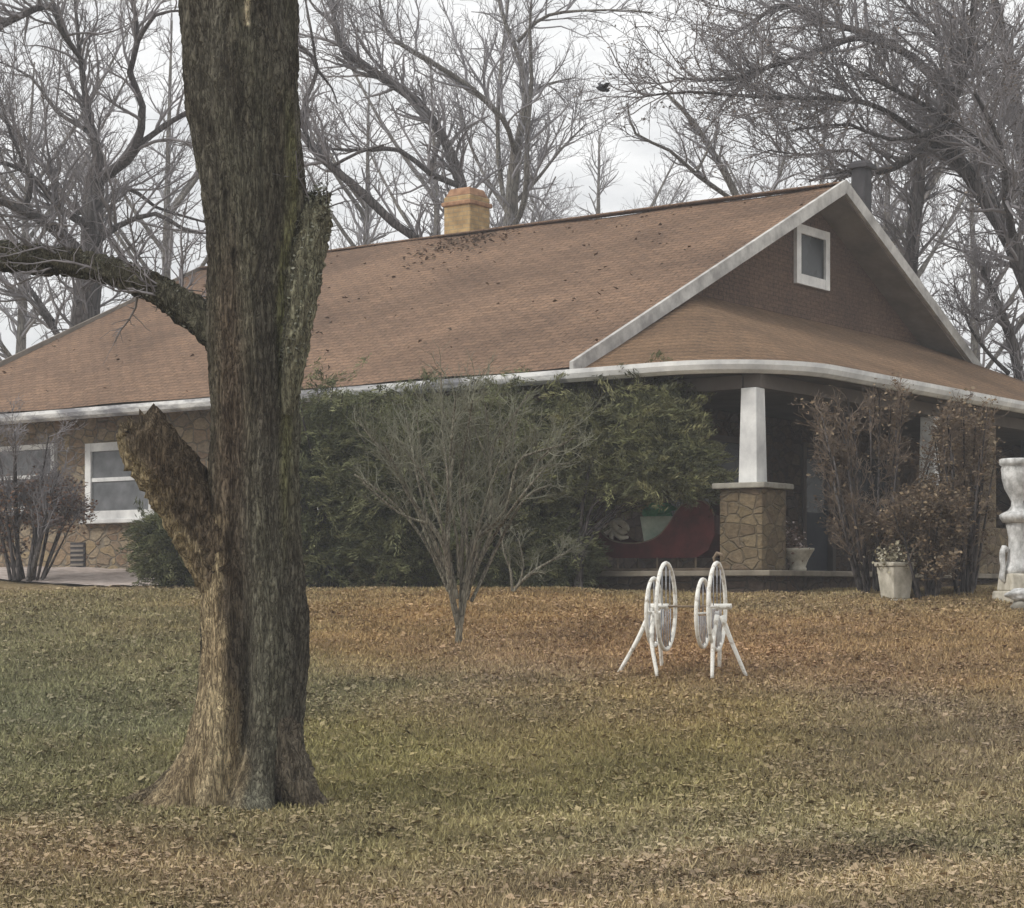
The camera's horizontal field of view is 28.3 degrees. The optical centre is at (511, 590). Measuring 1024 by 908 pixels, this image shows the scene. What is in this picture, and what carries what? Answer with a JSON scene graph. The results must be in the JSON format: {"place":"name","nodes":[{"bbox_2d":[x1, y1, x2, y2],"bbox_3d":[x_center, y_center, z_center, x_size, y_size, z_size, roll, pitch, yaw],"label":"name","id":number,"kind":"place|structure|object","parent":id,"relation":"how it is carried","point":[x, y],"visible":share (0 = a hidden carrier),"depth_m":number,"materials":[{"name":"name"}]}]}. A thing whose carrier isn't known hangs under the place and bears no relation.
{"place":"outdoors","nodes":[
{"label":"outdoors","id":0,"kind":"place"},
{"bbox_2d":[0,571,1023,907],"bbox_3d":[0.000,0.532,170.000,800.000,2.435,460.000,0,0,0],"label":"ground","id":1,"kind":"structure","parent":0,"point":[4,583],"depth_m":14.75,"materials":[{"name":"green plant"}]},
{"bbox_2d":[0,395,85,581],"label":"bare shrub","id":2,"kind":"object","parent":1,"relation":"on","point":[15,575],"visible":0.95,"depth_m":29.77,"materials":[{"name":"brown plant"}]},
{"bbox_2d":[0,462,99,580],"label":"brown shrub","id":3,"kind":"object","parent":1,"relation":"on","point":[74,509],"visible":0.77,"depth_m":30.03,"materials":[{"name":"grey plant"}]},
{"bbox_2d":[0,0,179,360],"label":"bare tree","id":4,"kind":"object","parent":1,"relation":"on","point":[24,324],"visible":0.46,"depth_m":61.90,"materials":[{"name":"grey plant"}]},
{"bbox_2d":[0,566,187,585],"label":"path","id":5,"kind":"structure","parent":1,"relation":"on","point":[93,576],"depth_m":30.65,"materials":[{"name":"grey concrete"}]},
{"bbox_2d":[1,1,308,306],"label":"bare tree","id":6,"kind":"object","parent":1,"relation":"on","point":[166,191],"visible":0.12,"depth_m":65.95,"materials":[{"name":"grey plant"}]},
{"bbox_2d":[114,497,195,587],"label":"evergreen shrub","id":7,"kind":"object","parent":1,"relation":"on","point":[162,563],"visible":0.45,"depth_m":27.20,"materials":[{"name":"green plant"}]},
{"bbox_2d":[0,0,313,343],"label":"bare tree","id":8,"kind":"object","parent":1,"relation":"on","point":[99,175],"visible":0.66,"depth_m":41.14,"materials":[{"name":"grey plant"}]},
{"bbox_2d":[0,0,384,813],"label":"old tree","id":9,"kind":"object","parent":1,"relation":"on","point":[230,518],"visible":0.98,"depth_m":12.78,"materials":[{"name":"brown plant"}]},
{"bbox_2d":[299,350,421,588],"bbox_3d":[-2.409,-1.447,26.999,3.098,3.475,2.773,0,0,0],"label":"evergreen shrub","id":10,"kind":"object","parent":1,"relation":"on","point":[320,571],"visible":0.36,"depth_m":26.43,"materials":[{"name":"green plant"}]},
{"bbox_2d":[299,33,424,248],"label":"bare tree","id":11,"kind":"object","parent":1,"relation":"on","point":[366,238],"visible":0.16,"depth_m":63.87,"materials":[{"name":"grey plant"}]},
{"bbox_2d":[298,0,443,238],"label":"bare tree","id":12,"kind":"object","parent":1,"relation":"on","point":[320,156],"visible":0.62,"depth_m":39.92,"materials":[{"name":"grey plant"}]},
{"bbox_2d":[300,368,511,587],"bbox_3d":[-1.290,-1.381,26.567,3.129,3.190,2.640,0,0,0],"label":"evergreen shrub","id":13,"kind":"object","parent":1,"relation":"on","point":[410,561],"visible":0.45,"depth_m":26.11,"materials":[{"name":"green plant"}]},
{"bbox_2d":[298,0,530,227],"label":"bare tree","id":14,"kind":"object","parent":1,"relation":"on","point":[353,60],"visible":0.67,"depth_m":45.88,"materials":[{"name":"grey plant"}]},
{"bbox_2d":[300,1,581,248],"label":"bare tree","id":15,"kind":"object","parent":1,"relation":"on","point":[422,177],"visible":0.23,"depth_m":70.09,"materials":[{"name":"grey plant"}]},
{"bbox_2d":[329,337,612,641],"bbox_3d":[-0.368,-0.913,19.826,2.678,3.076,2.014,0,0,19],"label":"bare shrub","id":16,"kind":"object","parent":1,"relation":"on","point":[444,566],"visible":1,"depth_m":19.92,"materials":[{"name":"grey plant"}]},
{"bbox_2d":[403,365,614,587],"bbox_3d":[-0.051,-1.350,26.176,2.691,3.197,2.686,0,0,20],"label":"evergreen shrub","id":17,"kind":"object","parent":1,"relation":"on","point":[498,570],"visible":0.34,"depth_m":25.70,"materials":[{"name":"green plant"}]},
{"bbox_2d":[0,160,1023,594],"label":"bungalow","id":18,"kind":"object","parent":1,"relation":"on","point":[758,314],"visible":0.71,"depth_m":31.38,"materials":[{"name":"brown"}]},
{"bbox_2d":[0,443,60,512],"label":"window","id":19,"kind":"structure","parent":18,"relation":"in","point":[24,447],"depth_m":33.03,"materials":[{"name":"grey glass"}]},
{"bbox_2d":[79,442,152,523],"bbox_3d":[-6.127,-1.695,31.693,1.730,1.270,0.150,0,0,37],"label":"window","id":20,"kind":"structure","parent":18,"relation":"in","point":[116,492],"depth_m":31.85,"materials":[{"name":"grey glass"}]},
{"bbox_2d":[2,202,802,391],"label":"roof leaves","id":21,"kind":"object","parent":18,"relation":"on","point":[475,239],"visible":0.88,"depth_m":35.08,"materials":[{"name":"brown plant"}]},
{"bbox_2d":[593,499,719,570],"bbox_3d":[1.867,-0.702,26.046,2.158,0.902,0.602,0,0,37],"label":"sleigh","id":22,"kind":"object","parent":18,"relation":"on","point":[693,533],"visible":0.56,"depth_m":25.51,"materials":[{"name":"red paint"}]},
{"bbox_2d":[603,518,629,539],"bbox_3d":[1.309,-0.786,26.185,0.476,0.321,0.108,0,0,36],"label":"white bow","id":23,"kind":"object","parent":22,"relation":"attached to","point":[617,531],"visible":0.83,"depth_m":26.11,"materials":[{"name":"beige fabric"}]},
{"bbox_2d":[640,502,676,540],"bbox_3d":[1.877,-0.794,25.890,0.467,0.688,0.246,0,0,19],"label":"gift bag","id":24,"kind":"object","parent":22,"relation":"in","point":[654,522],"visible":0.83,"depth_m":25.82,"materials":[{"name":"white paper"}]},
{"bbox_2d":[665,434,739,515],"bbox_3d":[2.853,-1.625,29.695,0.060,1.350,2.200,0,0,37],"label":"porch window","id":25,"kind":"structure","parent":18,"relation":"in","point":[733,447],"depth_m":30.22,"materials":[{"name":"black glass"}]},
{"bbox_2d":[786,521,813,570],"bbox_3d":[3.415,-0.571,25.425,0.744,0.642,0.479,0,0,0],"label":"flower pot","id":26,"kind":"object","parent":18,"relation":"on","point":[797,556],"visible":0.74,"depth_m":25.32,"materials":[{"name":"beige concrete"}]},
{"bbox_2d":[794,224,829,290],"bbox_3d":[4.771,-5.300,32.256,0.060,0.940,1.100,0,0,37],"label":"attic window","id":27,"kind":"structure","parent":18,"relation":"in","point":[811,245],"depth_m":32.26,"materials":[{"name":"white paint"}]},
{"bbox_2d":[807,448,828,570],"bbox_3d":[4.855,-1.275,32.567,0.145,2.010,0.880,0,0,37],"label":"door","id":28,"kind":"structure","parent":18,"relation":"in","point":[816,535],"depth_m":32.60,"materials":[{"name":"blue paint"}]},
{"bbox_2d":[850,452,898,531],"bbox_3d":[6.095,-1.625,34.075,0.060,1.350,1.700,0,0,37],"label":"porch window","id":29,"kind":"structure","parent":18,"relation":"in","point":[866,485],"depth_m":34.01,"materials":[{"name":"black glass"}]},
{"bbox_2d":[0,584,1023,907],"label":"fallen leaves","id":30,"kind":"object","parent":1,"relation":"on","point":[648,856],"visible":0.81,"depth_m":13.42,"materials":[{"name":"brown plant"}]},
{"bbox_2d":[344,0,702,226],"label":"bare tree","id":31,"kind":"object","parent":1,"relation":"on","point":[526,126],"visible":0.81,"depth_m":51.60,"materials":[{"name":"grey plant"}]},
{"bbox_2d":[476,491,591,591],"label":"bare shrub","id":32,"kind":"object","parent":1,"relation":"on","point":[522,580],"visible":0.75,"depth_m":24.00,"materials":[{"name":"grey plant"}]},
{"bbox_2d":[512,498,614,588],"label":"evergreen shrub","id":33,"kind":"object","parent":1,"relation":"on","point":[563,574],"visible":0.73,"depth_m":25.37,"materials":[{"name":"green plant"}]},
{"bbox_2d":[498,362,689,529],"bbox_3d":[1.117,-1.414,25.893,2.583,3.013,2.235,0,0,-33],"label":"evergreen shrub","id":34,"kind":"object","parent":1,"relation":"on","point":[596,424],"visible":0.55,"depth_m":25.36,"materials":[{"name":"green plant"}]},
{"bbox_2d":[486,89,724,221],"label":"bare tree","id":35,"kind":"object","parent":1,"relation":"on","point":[603,186],"visible":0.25,"depth_m":84.17,"materials":[{"name":"grey plant"}]},
{"bbox_2d":[572,349,738,588],"bbox_3d":[1.884,-1.463,25.300,1.790,3.079,1.674,0,0,44],"label":"evergreen shrub","id":36,"kind":"object","parent":1,"relation":"on","point":[669,414],"visible":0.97,"depth_m":25.04,"materials":[{"name":"green plant"}]},
{"bbox_2d":[617,551,747,677],"bbox_3d":[1.560,0.207,18.020,0.932,1.112,0.902,0,0,-44],"label":"hoop stand","id":37,"kind":"object","parent":1,"relation":"on","point":[714,635],"visible":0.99,"depth_m":17.90,"materials":[{"name":"white metal"}]},
{"bbox_2d":[601,51,834,200],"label":"bare tree","id":38,"kind":"object","parent":1,"relation":"on","point":[730,183],"visible":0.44,"depth_m":45.78,"materials":[{"name":"grey plant"}]},
{"bbox_2d":[555,0,1023,297],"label":"oak tree","id":39,"kind":"object","parent":1,"relation":"on","point":[964,50],"visible":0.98,"depth_m":36.00,"materials":[{"name":"grey plant"}]},
{"bbox_2d":[685,17,951,281],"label":"bare tree","id":40,"kind":"object","parent":1,"relation":"on","point":[751,191],"visible":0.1,"depth_m":65.95,"materials":[{"name":"grey plant"}]},
{"bbox_2d":[791,370,943,592],"bbox_3d":[4.348,-1.299,24.598,2.106,2.748,1.620,0,0,0],"label":"brown shrub","id":41,"kind":"object","parent":1,"relation":"on","point":[857,532],"visible":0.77,"depth_m":24.42,"materials":[{"name":"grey plant"}]},
{"bbox_2d":[755,3,1023,287],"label":"bare tree","id":42,"kind":"object","parent":1,"relation":"on","point":[923,266],"visible":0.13,"depth_m":60.48,"materials":[{"name":"grey plant"}]},
{"bbox_2d":[860,534,923,600],"bbox_3d":[4.561,-0.274,23.979,0.660,0.816,0.814,0,0,38],"label":"flower pot","id":43,"kind":"object","parent":1,"relation":"on","point":[895,579],"visible":0.96,"depth_m":23.89,"materials":[{"name":"white ceramic"}]},
{"bbox_2d":[838,1,1004,296],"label":"bare tree","id":44,"kind":"object","parent":1,"relation":"on","point":[914,199],"visible":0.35,"depth_m":41.91,"materials":[{"name":"grey plant"}]},
{"bbox_2d":[867,473,980,599],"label":"brown shrub","id":45,"kind":"object","parent":1,"relation":"on","point":[938,513],"visible":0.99,"depth_m":23.72,"materials":[{"name":"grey plant"}]},
{"bbox_2d":[853,96,1023,368],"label":"bare tree","id":46,"kind":"object","parent":1,"relation":"on","point":[975,348],"visible":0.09,"depth_m":63.93,"materials":[{"name":"grey plant"}]},
{"bbox_2d":[910,385,1009,594],"bbox_3d":[5.343,-1.137,24.169,1.225,2.607,1.559,0,0,0],"label":"brown shrub","id":47,"kind":"object","parent":1,"relation":"on","point":[948,438],"visible":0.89,"depth_m":23.97,"materials":[{"name":"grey plant"}]},
{"bbox_2d":[926,226,1023,457],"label":"bare tree","id":48,"kind":"object","parent":1,"relation":"on","point":[1012,346],"visible":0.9,"depth_m":35.78,"materials":[{"name":"grey plant"}]},
{"bbox_2d":[992,458,1023,602],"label":"garden urn","id":49,"kind":"object","parent":1,"relation":"on","point":[1011,575],"visible":0.95,"depth_m":23.30,"materials":[{"name":"white stone"}]},
{"bbox_2d":[1009,600,1023,610],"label":"grey stone","id":50,"kind":"object","parent":1,"relation":"on","point":[1019,604],"visible":0.56,"depth_m":22.53,"materials":[{"name":"grey stone"}]},
{"bbox_2d":[1004,588,1023,600],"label":"white stone","id":51,"kind":"object","parent":50,"relation":"on","point":[1015,594],"visible":1,"depth_m":22.54,"materials":[{"name":"stone"}]},
{"bbox_2d":[0,0,1023,377],"label":"sky","id":52,"kind":"structure","parent":0,"point":[642,153],"materials":[{"name":"white"}]},
{"bbox_2d":[592,83,609,91],"bbox_3d":[1.501,-8.452,33.998,0.310,0.182,0.284,0,0,10],"label":"bird","id":53,"kind":"object","parent":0,"point":[602,88],"visible":1,"depth_m":33.96}
]}

